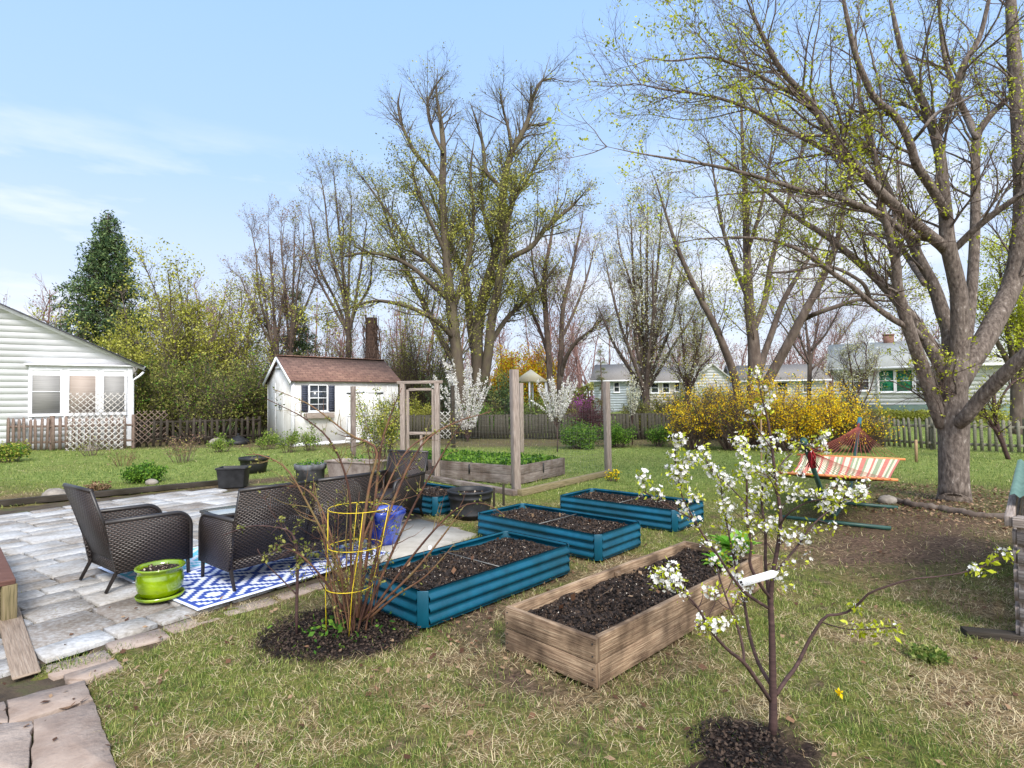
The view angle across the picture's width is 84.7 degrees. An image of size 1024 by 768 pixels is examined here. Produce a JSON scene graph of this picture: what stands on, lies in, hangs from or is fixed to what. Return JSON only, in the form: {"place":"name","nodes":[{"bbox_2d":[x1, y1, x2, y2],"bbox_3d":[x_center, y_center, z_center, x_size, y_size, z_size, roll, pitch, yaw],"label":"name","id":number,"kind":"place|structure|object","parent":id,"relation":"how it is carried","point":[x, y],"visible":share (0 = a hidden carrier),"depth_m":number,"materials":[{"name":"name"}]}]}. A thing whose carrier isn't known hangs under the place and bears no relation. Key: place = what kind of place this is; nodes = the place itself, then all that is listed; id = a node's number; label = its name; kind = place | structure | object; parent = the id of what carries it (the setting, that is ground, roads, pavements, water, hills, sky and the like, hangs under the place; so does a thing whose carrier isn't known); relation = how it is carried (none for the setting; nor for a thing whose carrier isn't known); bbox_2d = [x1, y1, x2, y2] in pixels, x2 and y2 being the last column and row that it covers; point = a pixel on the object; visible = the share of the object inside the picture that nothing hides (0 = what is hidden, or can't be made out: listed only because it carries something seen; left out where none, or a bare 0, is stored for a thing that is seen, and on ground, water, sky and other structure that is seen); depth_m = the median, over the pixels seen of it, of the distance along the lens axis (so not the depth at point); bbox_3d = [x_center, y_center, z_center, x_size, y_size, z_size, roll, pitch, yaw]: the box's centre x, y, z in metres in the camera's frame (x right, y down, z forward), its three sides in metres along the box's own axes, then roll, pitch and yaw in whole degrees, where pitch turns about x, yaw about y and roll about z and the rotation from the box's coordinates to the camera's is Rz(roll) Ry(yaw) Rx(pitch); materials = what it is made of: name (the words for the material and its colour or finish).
{"place":"outdoors","nodes":[
{"label":"outdoors","id":0,"kind":"place"},
{"bbox_2d":[0,488,333,677],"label":"patio","id":1,"kind":"structure","parent":0,"point":[38,555],"depth_m":5.08,"materials":[{"name":"stone"}]},
{"bbox_2d":[0,607,40,679],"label":"landscape timber","id":2,"kind":"object","parent":1,"relation":"on","point":[22,660],"visible":0.94,"depth_m":3.77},
{"bbox_2d":[0,548,17,620],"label":"deck","id":3,"kind":"structure","parent":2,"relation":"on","point":[8,595],"depth_m":4.30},
{"bbox_2d":[62,483,192,593],"bbox_3d":[-3.622,1.375,5.316,0.713,0.927,0.854,-2,-2,36],"label":"wicker armchair","id":4,"kind":"object","parent":1,"relation":"on","point":[119,540],"visible":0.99,"depth_m":5.13,"materials":[{"name":"wicker"}]},
{"bbox_2d":[133,543,390,610],"bbox_3d":[-2.382,1.817,5.593,1.212,0.006,2.013,-2,-2,36],"label":"outdoor rug","id":5,"kind":"object","parent":1,"relation":"on","point":[212,586],"visible":0.51,"depth_m":5.20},
{"bbox_2d":[134,559,185,602],"bbox_3d":[-2.973,1.664,4.747,0.376,0.266,0.376,-1,-2,0],"label":"glazed pot","id":6,"kind":"object","parent":5,"relation":"on","point":[156,581],"visible":1,"depth_m":4.64,"materials":[{"name":"ceramic"}]},
{"bbox_2d":[198,471,381,591],"bbox_3d":[-2.163,1.370,5.612,0.834,0.906,1.513,-2,-2,39],"label":"wicker sofa","id":7,"kind":"object","parent":5,"relation":"on","point":[230,553],"visible":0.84,"depth_m":5.18,"materials":[{"name":"wicker"}]},
{"bbox_2d":[362,450,428,516],"bbox_3d":[-1.689,1.430,7.905,0.713,0.927,0.854,-1,-2,24],"label":"wicker armchair","id":8,"kind":"object","parent":1,"relation":"on","point":[414,477],"visible":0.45,"depth_m":7.99,"materials":[{"name":"wicker"}]},
{"bbox_2d":[0,484,442,767],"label":"patio joint earth","id":9,"kind":"structure","parent":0,"point":[17,688],"depth_m":4.61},
{"bbox_2d":[215,465,251,487],"bbox_3d":[-5.535,1.840,11.170,0.555,0.390,0.435,0,-2,-10],"label":"square planter","id":10,"kind":"object","parent":9,"relation":"on","point":[237,476],"visible":0.99,"depth_m":10.99,"materials":[{"name":"black plastic"}]},
{"bbox_2d":[352,519,476,566],"bbox_3d":[-1.377,1.868,6.702,1.662,0.045,1.554,1,-2,-43],"label":"concrete pad","id":11,"kind":"object","parent":9,"relation":"on","point":[411,545],"visible":0.4,"depth_m":6.71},
{"bbox_2d":[371,505,405,545],"bbox_3d":[-1.487,1.649,6.524,0.491,0.395,0.491,-1,-2,22],"label":"glazed pot","id":12,"kind":"object","parent":11,"relation":"on","point":[381,515],"visible":0.54,"depth_m":6.38,"materials":[{"name":"ceramic"}]},
{"bbox_2d":[0,519,459,767],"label":"path","id":13,"kind":"structure","parent":0,"point":[80,741],"depth_m":2.94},
{"bbox_2d":[0,402,1023,767],"bbox_3d":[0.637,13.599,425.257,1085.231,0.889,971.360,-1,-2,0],"label":"ground","id":14,"kind":"structure","parent":0,"point":[916,548],"depth_m":3.59,"materials":[{"name":"plant"}]},
{"bbox_2d":[0,439,31,462],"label":"yellow shrub","id":15,"kind":"object","parent":14,"relation":"on","point":[8,451],"visible":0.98,"depth_m":16.41,"materials":[{"name":"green plant"}]},
{"bbox_2d":[6,414,135,449],"bbox_3d":[-19.379,1.829,20.786,10.288,1.270,0.692,-1,-2,-2],"label":"picket fence","id":16,"kind":"object","parent":14,"relation":"on","point":[49,441],"visible":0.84,"depth_m":20.58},
{"bbox_2d":[68,393,125,423],"bbox_3d":[-15.742,0.915,21.343,1.808,1.170,0.021,0,-2,-23],"label":"lattice panel","id":17,"kind":"object","parent":16,"relation":"attached to","point":[96,406],"visible":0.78,"depth_m":21.33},
{"bbox_2d":[0,303,148,449],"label":"white house","id":18,"kind":"structure","parent":14,"relation":"on","point":[46,369],"depth_m":21.26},
{"bbox_2d":[28,368,62,416],"bbox_3d":[-17.498,0.310,21.108,1.030,1.815,0.090,0,-2,-30],"label":"window","id":19,"kind":"structure","parent":18,"relation":"in","point":[46,393],"depth_m":21.12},
{"bbox_2d":[65,369,97,415],"bbox_3d":[-16.551,0.317,21.652,1.014,1.808,0.090,0,-2,-30],"label":"window","id":20,"kind":"structure","parent":18,"relation":"in","point":[75,384],"depth_m":21.66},
{"bbox_2d":[100,369,126,414],"bbox_3d":[-15.684,0.323,22.150,0.865,1.795,0.090,0,-2,-30],"label":"window","id":21,"kind":"structure","parent":18,"relation":"in","point":[114,385],"depth_m":22.17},
{"bbox_2d":[65,415,124,450],"bbox_3d":[-15.225,1.792,20.539,1.816,1.270,0.022,0,-9,-16],"label":"lattice panel","id":22,"kind":"object","parent":14,"relation":"on","point":[95,431],"visible":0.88,"depth_m":20.54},
{"bbox_2d":[46,210,161,365],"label":"conifer","id":23,"kind":"object","parent":14,"relation":"on","point":[96,268],"visible":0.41,"depth_m":32.45,"materials":[{"name":"green plant"}]},
{"bbox_2d":[0,480,217,506],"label":"landscape timber","id":24,"kind":"object","parent":14,"relation":"on","point":[42,499],"visible":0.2,"depth_m":10.23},
{"bbox_2d":[117,459,169,483],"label":"leafy clump","id":25,"kind":"object","parent":14,"relation":"on","point":[144,472],"visible":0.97,"depth_m":11.77,"materials":[{"name":"green plant"}]},
{"bbox_2d":[20,235,284,435],"bbox_3d":[-16.710,-2.281,28.735,11.011,9.892,10.176,-1,-2,0],"label":"flowering tree","id":26,"kind":"object","parent":14,"relation":"on","point":[182,312],"visible":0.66,"depth_m":27.36,"materials":[{"name":"green plant"}]},
{"bbox_2d":[90,312,226,433],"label":"flowering tree","id":27,"kind":"object","parent":14,"relation":"on","point":[112,345],"visible":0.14,"depth_m":26.39,"materials":[{"name":"yellow plant"}]},
{"bbox_2d":[133,349,200,442],"bbox_3d":[-15.874,0.373,24.611,4.233,4.351,4.238,0,-2,-33],"label":"shrub","id":28,"kind":"object","parent":14,"relation":"on","point":[139,403],"visible":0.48,"depth_m":23.90,"materials":[{"name":"green plant"}]},
{"bbox_2d":[136,416,260,447],"bbox_3d":[-12.452,1.889,22.496,4.438,1.100,0.186,0,-2,-31],"label":"board fence","id":29,"kind":"object","parent":14,"relation":"on","point":[187,422],"visible":0.84,"depth_m":22.35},
{"bbox_2d":[129,340,276,441],"bbox_3d":[-13.338,0.266,25.622,7.407,4.589,6.800,-1,-2,0],"label":"shrub","id":30,"kind":"object","parent":14,"relation":"on","point":[209,405],"visible":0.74,"depth_m":23.99,"materials":[{"name":"green plant"}]},
{"bbox_2d":[209,349,293,438],"bbox_3d":[-11.899,0.417,25.824,3.962,4.241,3.248,-1,-2,0],"label":"shrub","id":31,"kind":"object","parent":14,"relation":"on","point":[262,422],"visible":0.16,"depth_m":25.57,"materials":[{"name":"green plant"}]},
{"bbox_2d":[218,192,302,364],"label":"slender tree","id":32,"kind":"object","parent":14,"relation":"on","point":[275,331],"visible":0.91,"depth_m":29.28,"materials":[{"name":"brown plant"}]},
{"bbox_2d":[224,516,322,634],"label":"sapling","id":33,"kind":"object","parent":14,"relation":"on","point":[298,558],"visible":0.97,"depth_m":3.99,"materials":[{"name":"plant"}]},
{"bbox_2d":[263,287,324,373],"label":"conifer","id":34,"kind":"object","parent":14,"relation":"on","point":[299,345],"visible":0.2,"depth_m":32.85,"materials":[{"name":"green plant"}]},
{"bbox_2d":[258,196,335,355],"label":"slender tree","id":35,"kind":"object","parent":14,"relation":"on","point":[291,333],"visible":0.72,"depth_m":29.91,"materials":[{"name":"grey plant"}]},
{"bbox_2d":[294,459,326,480],"bbox_3d":[-4.227,1.806,11.779,0.660,0.466,0.660,-1,-2,0],"label":"round planter","id":36,"kind":"object","parent":14,"relation":"on","point":[302,469],"visible":0.93,"depth_m":11.55,"materials":[{"name":"grey plastic"}]},
{"bbox_2d":[262,355,400,446],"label":"garden shed","id":37,"kind":"structure","parent":14,"relation":"on","point":[315,381],"depth_m":22.33,"materials":[{"name":"paint"}]},
{"bbox_2d":[308,384,328,412],"bbox_3d":[-7.480,0.558,21.725,0.820,1.092,0.090,1,-2,-41],"label":"window","id":38,"kind":"structure","parent":37,"relation":"in","point":[317,393],"depth_m":21.73,"materials":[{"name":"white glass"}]},
{"bbox_2d":[345,390,364,440],"bbox_3d":[-6.327,1.258,22.683,0.820,2.020,0.078,1,-2,-41],"label":"door","id":39,"kind":"structure","parent":37,"relation":"in","point":[347,392],"depth_m":22.53,"materials":[{"name":"paint"}]},
{"bbox_2d":[283,144,389,357],"bbox_3d":[-9.476,-4.889,30.377,7.094,15.958,4.624,-1,-2,11],"label":"slender tree","id":40,"kind":"object","parent":14,"relation":"on","point":[347,321],"visible":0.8,"depth_m":29.70,"materials":[{"name":"brown plant"}]},
{"bbox_2d":[324,453,386,476],"bbox_3d":[-3.255,1.730,11.708,1.208,0.593,0.546,-1,-2,24],"label":"trough planter","id":41,"kind":"object","parent":14,"relation":"on","point":[357,466],"visible":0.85,"depth_m":11.57,"materials":[{"name":"plastic"}]},
{"bbox_2d":[325,502,389,633],"bbox_3d":[-1.119,1.349,4.076,0.457,0.905,0.436,-1,-2,0],"label":"tomato cage","id":42,"kind":"object","parent":14,"relation":"on","point":[352,552],"visible":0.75,"depth_m":4.01,"materials":[{"name":"yellow metal"}]},
{"bbox_2d":[362,315,380,358],"bbox_3d":[-6.760,-0.395,27.028,0.906,5.805,0.899,-1,-2,0],"label":"vine covered stump","id":43,"kind":"object","parent":14,"relation":"on","point":[371,341],"visible":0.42,"depth_m":26.82,"materials":[{"name":"brown plant"}]},
{"bbox_2d":[238,386,505,653],"bbox_3d":[-0.973,0.901,4.050,1.924,1.816,0.954,-1,-2,0],"label":"berry bush","id":44,"kind":"object","parent":14,"relation":"on","point":[342,587],"visible":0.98,"depth_m":4.07,"materials":[{"name":"brown plant"}]},
{"bbox_2d":[349,379,415,465],"bbox_3d":[-3.362,0.952,14.275,1.768,2.306,1.497,-1,-2,0],"label":"climbing shrub","id":45,"kind":"object","parent":14,"relation":"on","point":[391,430],"visible":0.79,"depth_m":13.98,"materials":[{"name":"green plant"}]},
{"bbox_2d":[279,41,521,436],"bbox_3d":[-4.513,-6.776,25.085,9.116,19.474,8.363,-1,-2,15],"label":"tall tree","id":46,"kind":"object","parent":14,"relation":"on","point":[448,293],"visible":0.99,"depth_m":25.96,"materials":[{"name":"brown plant"}]},
{"bbox_2d":[379,324,450,414],"bbox_3d":[-5.808,-0.520,31.785,5.618,6.169,6.050,0,-2,-24],"label":"thicket","id":47,"kind":"object","parent":14,"relation":"on","point":[409,377],"visible":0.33,"depth_m":31.13,"materials":[{"name":"brown plant"}]},
{"bbox_2d":[397,380,442,476],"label":"garden gate","id":48,"kind":"structure","parent":14,"relation":"on","point":[405,433],"depth_m":11.76,"materials":[{"name":"grey wood"}]},
{"bbox_2d":[391,482,455,515],"bbox_3d":[-1.480,1.774,8.994,1.838,0.309,0.908,-2,-2,42],"label":"metal raised bed","id":49,"kind":"object","parent":14,"relation":"on","point":[434,493],"visible":0.32,"depth_m":8.23,"materials":[{"name":"teal paint"}]},
{"bbox_2d":[379,293,486,423],"bbox_3d":[-5.065,-1.585,33.907,7.273,8.304,7.186,-1,-2,0],"label":"thicket","id":50,"kind":"object","parent":14,"relation":"on","point":[407,348],"visible":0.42,"depth_m":33.56,"materials":[{"name":"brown plant"}]},
{"bbox_2d":[417,368,471,430],"bbox_3d":[-3.227,0.708,29.070,3.437,3.607,3.553,0,-2,-23],"label":"brush","id":51,"kind":"object","parent":14,"relation":"on","point":[443,408],"visible":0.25,"depth_m":28.64,"materials":[{"name":"green plant"}]},
{"bbox_2d":[432,356,491,441],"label":"blossoming tree","id":52,"kind":"object","parent":14,"relation":"on","point":[465,423],"visible":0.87,"depth_m":22.81,"materials":[{"name":"white plant"}]},
{"bbox_2d":[408,472,517,495],"bbox_3d":[-1.099,1.936,11.052,0.126,0.105,3.587,1,-2,-41],"label":"landscape timber","id":53,"kind":"object","parent":14,"relation":"on","point":[508,491],"visible":0.54,"depth_m":10.78,"materials":[{"name":"grey wood"}]},
{"bbox_2d":[362,531,569,627],"bbox_3d":[-0.356,1.659,5.013,0.908,0.282,1.838,-2,-2,42],"label":"metal raised bed","id":54,"kind":"object","parent":14,"relation":"on","point":[477,572],"visible":0.95,"depth_m":4.74,"materials":[{"name":"teal paint"}]},
{"bbox_2d":[447,486,492,520],"bbox_3d":[-0.592,1.691,7.977,0.660,0.395,0.660,-1,-2,0],"label":"barrel planter","id":55,"kind":"object","parent":14,"relation":"on","point":[471,495],"visible":0.88,"depth_m":7.74,"materials":[{"name":"black plastic"}]},
{"bbox_2d":[389,448,564,483],"bbox_3d":[-0.872,1.784,12.753,3.731,0.489,1.867,-2,-2,35],"label":"strawberry bed","id":56,"kind":"object","parent":14,"relation":"on","point":[470,462],"visible":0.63,"depth_m":11.79,"materials":[{"name":"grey wood"}]},
{"bbox_2d":[0,273,974,406],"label":"distant woods","id":57,"kind":"object","parent":14,"relation":"on","point":[579,373],"visible":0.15,"depth_m":59.86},
{"bbox_2d":[480,368,526,433],"bbox_3d":[-0.384,0.784,27.134,2.683,3.326,2.473,-1,-2,25],"label":"evergreen shrub","id":58,"kind":"object","parent":14,"relation":"on","point":[506,389],"visible":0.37,"depth_m":26.71,"materials":[{"name":"green plant"}]},
{"bbox_2d":[405,41,606,434],"bbox_3d":[-0.631,-6.845,27.615,10.182,20.164,7.341,-1,-2,0],"label":"tall tree","id":59,"kind":"object","parent":14,"relation":"on","point":[497,271],"visible":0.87,"depth_m":26.91,"materials":[{"name":"brown plant"}]},
{"bbox_2d":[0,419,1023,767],"bbox_3d":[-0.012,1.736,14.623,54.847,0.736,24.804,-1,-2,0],"label":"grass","id":60,"kind":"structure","parent":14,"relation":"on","point":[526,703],"depth_m":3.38,"materials":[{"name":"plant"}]},
{"bbox_2d":[0,421,1023,767],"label":"dry grass","id":61,"kind":"structure","parent":14,"relation":"on","point":[624,713],"depth_m":3.15,"materials":[{"name":"plant"}]},
{"bbox_2d":[2,481,1023,767],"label":"leaf litter","id":62,"kind":"object","parent":14,"relation":"on","point":[868,485],"visible":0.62,"depth_m":4.26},
{"bbox_2d":[509,369,520,489],"bbox_3d":[0.057,0.842,10.056,0.152,2.201,0.130,0,-2,-29],"label":"enclosure post","id":63,"kind":"object","parent":14,"relation":"on","point":[515,431],"visible":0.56,"depth_m":10.01,"materials":[{"name":"grey wood"}]},
{"bbox_2d":[256,602,788,767],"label":"mulch","id":64,"kind":"object","parent":14,"relation":"on","point":[738,744],"visible":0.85,"depth_m":3.72,"materials":[{"name":"soil"}]},
{"bbox_2d":[489,340,557,414],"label":"autumn toned tree","id":65,"kind":"object","parent":14,"relation":"on","point":[509,362],"visible":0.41,"depth_m":46.67,"materials":[{"name":"yellow plant"}]},
{"bbox_2d":[531,376,577,451],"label":"blossoming tree","id":66,"kind":"object","parent":14,"relation":"on","point":[561,404],"visible":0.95,"depth_m":17.82,"materials":[{"name":"white plant"}]},
{"bbox_2d":[478,503,640,560],"bbox_3d":[0.511,1.693,6.639,1.838,0.290,0.908,-2,-2,42],"label":"metal raised bed","id":67,"kind":"object","parent":14,"relation":"on","point":[578,532],"visible":1,"depth_m":6.35,"materials":[{"name":"teal paint"}]},
{"bbox_2d":[517,470,610,495],"bbox_3d":[1.126,1.905,10.976,0.126,0.115,3.265,-2,-2,38],"label":"landscape timber","id":68,"kind":"object","parent":14,"relation":"on","point":[551,485],"visible":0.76,"depth_m":10.61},
{"bbox_2d":[504,146,625,402],"bbox_3d":[2.603,-4.709,30.335,7.340,16.667,6.715,-1,-2,0],"label":"tree","id":69,"kind":"object","parent":14,"relation":"on","point":[561,347],"visible":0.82,"depth_m":30.02,"materials":[{"name":"brown plant"}]},
{"bbox_2d":[398,411,736,439],"bbox_3d":[1.113,1.746,23.386,15.910,1.143,0.781,-1,-2,15],"label":"board fence","id":70,"kind":"object","parent":14,"relation":"on","point":[500,426],"visible":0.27,"depth_m":23.64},
{"bbox_2d":[558,415,600,448],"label":"green shrub","id":71,"kind":"object","parent":14,"relation":"on","point":[586,431],"visible":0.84,"depth_m":18.71,"materials":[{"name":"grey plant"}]},
{"bbox_2d":[565,394,613,442],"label":"purple shrub","id":72,"kind":"object","parent":14,"relation":"on","point":[588,411],"visible":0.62,"depth_m":21.24,"materials":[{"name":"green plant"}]},
{"bbox_2d":[603,381,611,471],"bbox_3d":[2.140,0.969,12.617,0.136,2.051,0.120,0,-2,-29],"label":"enclosure post","id":73,"kind":"object","parent":14,"relation":"on","point":[607,425],"visible":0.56,"depth_m":12.57,"materials":[{"name":"grey wood"}]},
{"bbox_2d":[589,364,641,412],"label":"house","id":74,"kind":"structure","parent":14,"relation":"on","point":[614,376],"depth_m":44.67,"materials":[{"name":"blue"}]},
{"bbox_2d":[598,420,636,447],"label":"green shrub","id":75,"kind":"object","parent":14,"relation":"on","point":[618,434],"visible":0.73,"depth_m":19.09,"materials":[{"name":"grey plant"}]},
{"bbox_2d":[560,488,703,531],"bbox_3d":[1.634,1.722,7.858,1.838,0.279,0.908,-2,-2,41],"label":"metal raised bed","id":76,"kind":"object","parent":14,"relation":"on","point":[649,511],"visible":0.93,"depth_m":7.56,"materials":[{"name":"teal paint"}]},
{"bbox_2d":[505,541,763,688],"bbox_3d":[1.068,1.614,4.301,2.404,0.296,0.744,1,-2,-45],"label":"wooden raised bed","id":77,"kind":"object","parent":14,"relation":"on","point":[598,630],"visible":0.81,"depth_m":3.77,"materials":[{"name":"brown wood"}]},
{"bbox_2d":[568,178,726,409],"bbox_3d":[6.494,-3.208,25.175,7.219,12.114,5.120,0,-2,-16],"label":"multistem tree","id":78,"kind":"object","parent":14,"relation":"on","point":[646,377],"visible":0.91,"depth_m":24.81,"materials":[{"name":"brown plant"}]},
{"bbox_2d":[639,366,691,409],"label":"house","id":79,"kind":"structure","parent":14,"relation":"on","point":[663,382],"depth_m":41.66,"materials":[{"name":"beige"}]},
{"bbox_2d":[640,281,739,410],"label":"slender tree","id":80,"kind":"object","parent":14,"relation":"on","point":[687,376],"visible":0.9,"depth_m":23.25,"materials":[{"name":"brown plant"}]},
{"bbox_2d":[654,372,749,449],"bbox_3d":[5.934,0.893,18.428,3.358,2.467,3.024,-1,-2,0],"label":"forsythia","id":81,"kind":"object","parent":14,"relation":"on","point":[691,420],"visible":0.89,"depth_m":17.90,"materials":[{"name":"yellow plant"}]},
{"bbox_2d":[688,363,731,409],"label":"house","id":82,"kind":"structure","parent":14,"relation":"on","point":[715,369],"depth_m":39.01,"materials":[{"name":"white"}]},
{"bbox_2d":[687,369,791,450],"bbox_3d":[7.106,0.698,17.780,3.042,2.793,3.436,-1,-2,0],"label":"forsythia","id":83,"kind":"object","parent":14,"relation":"on","point":[727,445],"visible":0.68,"depth_m":17.52,"materials":[{"name":"yellow plant"}]},
{"bbox_2d":[723,364,831,406],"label":"house","id":84,"kind":"structure","parent":14,"relation":"on","point":[788,369],"depth_m":43.50,"materials":[{"name":"white"}]},
{"bbox_2d":[608,7,947,444],"bbox_3d":[8.736,-5.481,20.131,10.646,15.518,6.400,-1,-2,0],"label":"spreading tree","id":85,"kind":"object","parent":14,"relation":"on","point":[752,321],"visible":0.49,"depth_m":19.66,"materials":[{"name":"brown plant"}]},
{"bbox_2d":[535,0,1023,503],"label":"maple tree","id":86,"kind":"object","parent":14,"relation":"on","point":[957,359],"visible":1,"depth_m":8.43,"materials":[{"name":"brown plant"}]},
{"bbox_2d":[724,370,841,451],"bbox_3d":[8.350,0.820,17.516,3.350,2.510,3.439,-2,-2,29],"label":"forsythia","id":87,"kind":"object","parent":14,"relation":"on","point":[786,424],"visible":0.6,"depth_m":17.08,"materials":[{"name":"yellow plant"}]},
{"bbox_2d":[757,255,880,408],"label":"slender tree","id":88,"kind":"object","parent":14,"relation":"on","point":[809,355],"visible":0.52,"depth_m":35.96,"materials":[{"name":"grey plant"}]},
{"bbox_2d":[635,364,1019,734],"bbox_3d":[1.418,0.814,2.733,1.767,1.843,0.792,-1,-2,0],"label":"cherry tree","id":89,"kind":"object","parent":14,"relation":"on","point":[775,475],"visible":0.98,"depth_m":2.73,"materials":[{"name":"white plant"}]},
{"bbox_2d":[773,372,887,451],"bbox_3d":[9.518,0.780,17.107,3.246,2.538,2.791,-1,-2,0],"label":"forsythia","id":90,"kind":"object","parent":14,"relation":"on","point":[839,412],"visible":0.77,"depth_m":16.58,"materials":[{"name":"yellow plant"}]},
{"bbox_2d":[782,417,897,529],"bbox_3d":[4.628,1.186,7.918,1.240,1.279,5.420,-2,-2,37],"label":"hammock stand","id":91,"kind":"object","parent":14,"relation":"on","point":[819,484],"visible":0.62,"depth_m":7.34,"materials":[{"name":"green metal"}]},
{"bbox_2d":[771,423,904,481],"bbox_3d":[4.626,0.967,7.924,1.440,0.713,5.301,-2,-2,37],"label":"hammock","id":92,"kind":"object","parent":91,"relation":"hanging from","point":[827,466],"visible":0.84,"depth_m":8.17,"materials":[{"name":"multicoloured fabric"}]},
{"bbox_2d":[812,317,888,414],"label":"slender tree","id":93,"kind":"object","parent":14,"relation":"on","point":[858,366],"visible":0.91,"depth_m":21.10,"materials":[{"name":"brown plant"}]},
{"bbox_2d":[822,402,903,452],"bbox_3d":[10.293,1.250,16.780,2.353,1.566,2.009,-1,-2,23],"label":"forsythia","id":94,"kind":"object","parent":14,"relation":"on","point":[873,434],"visible":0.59,"depth_m":16.42,"materials":[{"name":"yellow plant"}]},
{"bbox_2d":[765,416,1023,452],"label":"picket fence","id":95,"kind":"object","parent":14,"relation":"on","point":[930,442],"visible":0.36,"depth_m":17.25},
{"bbox_2d":[826,334,1013,417],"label":"white house","id":96,"kind":"structure","parent":14,"relation":"on","point":[891,367],"depth_m":28.74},
{"bbox_2d":[904,641,952,665],"bbox_3d":[2.610,1.682,3.529,0.234,0.097,0.271,-1,-2,0],"label":"weed patch","id":97,"kind":"object","parent":14,"relation":"on","point":[935,655],"visible":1,"depth_m":3.50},
{"bbox_2d":[861,408,1009,420],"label":"hedge","id":98,"kind":"object","parent":14,"relation":"on","point":[913,414],"visible":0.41,"depth_m":25.87,"materials":[{"name":"yellow plant"}]},
{"bbox_2d":[895,497,1004,518],"bbox_3d":[6.379,1.793,7.878,0.440,0.155,2.167,0,-2,-30],"label":"border log","id":99,"kind":"object","parent":14,"relation":"on","point":[942,508],"visible":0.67,"depth_m":7.92,"materials":[{"name":"wood"}]},
{"bbox_2d":[960,626,1023,642],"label":"wood offcut","id":100,"kind":"object","parent":14,"relation":"on","point":[995,634],"visible":0.85,"depth_m":3.79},
{"bbox_2d":[966,232,1023,434],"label":"leafing tree","id":101,"kind":"object","parent":14,"relation":"on","point":[1015,329],"visible":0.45,"depth_m":21.44,"materials":[{"name":"green plant"}]},
{"bbox_2d":[968,364,1023,459],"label":"tree","id":102,"kind":"object","parent":14,"relation":"on","point":[994,425],"visible":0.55,"depth_m":14.43,"materials":[{"name":"green plant"}]},
{"bbox_2d":[1004,459,1023,636],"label":"slatted coop","id":103,"kind":"structure","parent":14,"relation":"on","point":[1014,515],"depth_m":3.78,"materials":[{"name":"grey wood"}]},
{"bbox_2d":[0,0,1023,399],"label":"sky","id":104,"kind":"structure","parent":0,"point":[168,117],"materials":[{"name":"blue"}]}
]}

